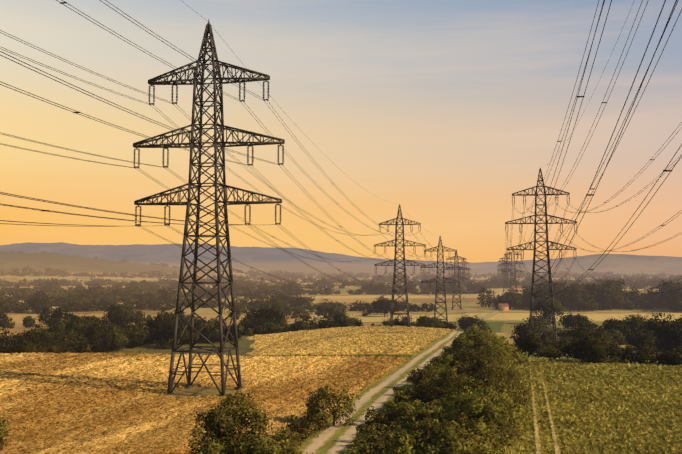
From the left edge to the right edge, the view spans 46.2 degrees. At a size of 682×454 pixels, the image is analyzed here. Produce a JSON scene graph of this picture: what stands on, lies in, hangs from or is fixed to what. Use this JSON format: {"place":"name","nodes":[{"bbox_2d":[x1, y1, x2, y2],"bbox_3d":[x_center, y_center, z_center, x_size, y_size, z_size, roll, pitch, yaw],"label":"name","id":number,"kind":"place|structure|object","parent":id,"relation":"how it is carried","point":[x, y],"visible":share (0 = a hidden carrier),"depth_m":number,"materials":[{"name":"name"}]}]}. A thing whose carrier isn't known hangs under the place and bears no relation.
{"place":"outdoors","nodes":[
{"label":"outdoors","id":0,"kind":"place"},
{"bbox_2d":[0,323,531,453],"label":"bushes","id":1,"kind":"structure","parent":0,"point":[496,379],"depth_m":65.98,"materials":[{"name":"green plant"}]},
{"bbox_2d":[0,242,681,453],"bbox_3d":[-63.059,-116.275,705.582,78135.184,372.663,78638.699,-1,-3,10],"label":"ground","id":2,"kind":"structure","parent":0,"point":[77,259],"depth_m":1960.87,"materials":[{"name":"brown soil"}]},
{"bbox_2d":[0,352,410,453],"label":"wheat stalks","id":3,"kind":"object","parent":2,"relation":"on","point":[65,399],"visible":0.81,"depth_m":95.51,"materials":[{"name":"yellow plant"}]},
{"bbox_2d":[133,19,284,396],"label":"pylon","id":4,"kind":"object","parent":2,"relation":"on","point":[216,65],"visible":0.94,"depth_m":98.94,"materials":[{"name":"metal"}]},
{"bbox_2d":[42,2,461,297],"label":"conductor spacers","id":5,"kind":"object","parent":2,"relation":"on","point":[269,187],"visible":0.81,"depth_m":157.86,"materials":[{"name":"grey metal"}]},
{"bbox_2d":[0,305,681,365],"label":"trees","id":6,"kind":"object","parent":2,"relation":"on","point":[83,334],"depth_m":243.00,"materials":[{"name":"green plant"}]},
{"bbox_2d":[0,251,681,329],"bbox_3d":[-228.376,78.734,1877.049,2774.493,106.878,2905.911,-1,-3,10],"label":"trees","id":7,"kind":"object","parent":2,"relation":"on","point":[153,296],"depth_m":700.37,"materials":[{"name":"green plant"}]},
{"bbox_2d":[254,325,460,355],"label":"wheat field stalks","id":8,"kind":"object","parent":2,"relation":"on","point":[383,339],"depth_m":225.97,"materials":[{"name":"yellow plant"}]},
{"bbox_2d":[374,203,425,327],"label":"pylon","id":9,"kind":"object","parent":2,"relation":"on","point":[407,320],"visible":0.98,"depth_m":297.99,"materials":[{"name":"metal"}]},
{"bbox_2d":[420,236,460,327],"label":"pylon","id":10,"kind":"object","parent":2,"relation":"on","point":[436,282],"visible":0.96,"depth_m":390.30,"materials":[{"name":"metal"}]},
{"bbox_2d":[444,251,468,309],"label":"pylon","id":11,"kind":"object","parent":2,"relation":"on","point":[458,269],"visible":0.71,"depth_m":615.60,"materials":[{"name":"metal"}]},
{"bbox_2d":[0,0,470,297],"bbox_3d":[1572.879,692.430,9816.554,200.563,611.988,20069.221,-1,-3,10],"label":"conductors","id":12,"kind":"object","parent":11,"relation":"hanging from","point":[179,176],"visible":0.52,"depth_m":82.59,"materials":[{"name":"grey metal"}]},
{"bbox_2d":[457,260,470,289],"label":"pylon","id":13,"kind":"object","parent":2,"relation":"on","point":[464,272],"visible":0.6,"depth_m":1089.22,"materials":[{"name":"metal"}]},
{"bbox_2d":[497,257,507,277],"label":"pylon","id":14,"kind":"object","parent":2,"relation":"on","point":[501,266],"visible":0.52,"depth_m":1464.06,"materials":[{"name":"metal"}]},
{"bbox_2d":[497,0,681,301],"bbox_3d":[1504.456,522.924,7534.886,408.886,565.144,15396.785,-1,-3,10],"label":"conductors","id":15,"kind":"object","parent":14,"relation":"attached to","point":[546,208],"visible":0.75,"depth_m":76.30,"materials":[{"name":"grey metal"}]},
{"bbox_2d":[498,256,512,291],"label":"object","id":16,"kind":"object","parent":2,"relation":"on","point":[504,274],"visible":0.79,"depth_m":1049.20,"materials":[{"name":"metal"}]},
{"bbox_2d":[498,287,521,310],"bbox_3d":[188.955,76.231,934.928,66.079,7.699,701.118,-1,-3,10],"label":"farm walls","id":17,"kind":"structure","parent":2,"relation":"on","point":[503,308],"depth_m":592.51,"materials":[{"name":"brown paint"}]},
{"bbox_2d":[498,285,521,305],"bbox_3d":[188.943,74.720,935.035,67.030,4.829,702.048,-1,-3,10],"label":"farm roofs","id":18,"kind":"structure","parent":17,"relation":"on","point":[506,304],"depth_m":595.03,"materials":[{"name":"brown tile"}]},
{"bbox_2d":[502,248,523,291],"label":"pylon","id":19,"kind":"object","parent":2,"relation":"on","point":[512,265],"visible":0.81,"depth_m":721.57,"materials":[{"name":"metal"}]},
{"bbox_2d":[505,168,576,342],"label":"pylon","id":20,"kind":"object","parent":2,"relation":"on","point":[535,241],"visible":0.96,"depth_m":222.20,"materials":[{"name":"metal"}]},
{"bbox_2d":[511,355,681,453],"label":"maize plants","id":21,"kind":"object","parent":2,"relation":"on","point":[619,407],"visible":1,"depth_m":86.03,"materials":[{"name":"green plant"}]},
{"bbox_2d":[0,0,681,262],"label":"sky","id":22,"kind":"structure","parent":0,"point":[444,111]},
{"bbox_2d":[380,323,512,453],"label":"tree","id":23,"kind":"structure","parent":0,"point":[408,447],"depth_m":64.81,"materials":[{"name":"green plant"}]},
{"bbox_2d":[503,96,670,299],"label":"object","id":24,"kind":"object","parent":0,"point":[605,202],"visible":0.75,"depth_m":89.88,"materials":[{"name":"grey metal"}]}
]}

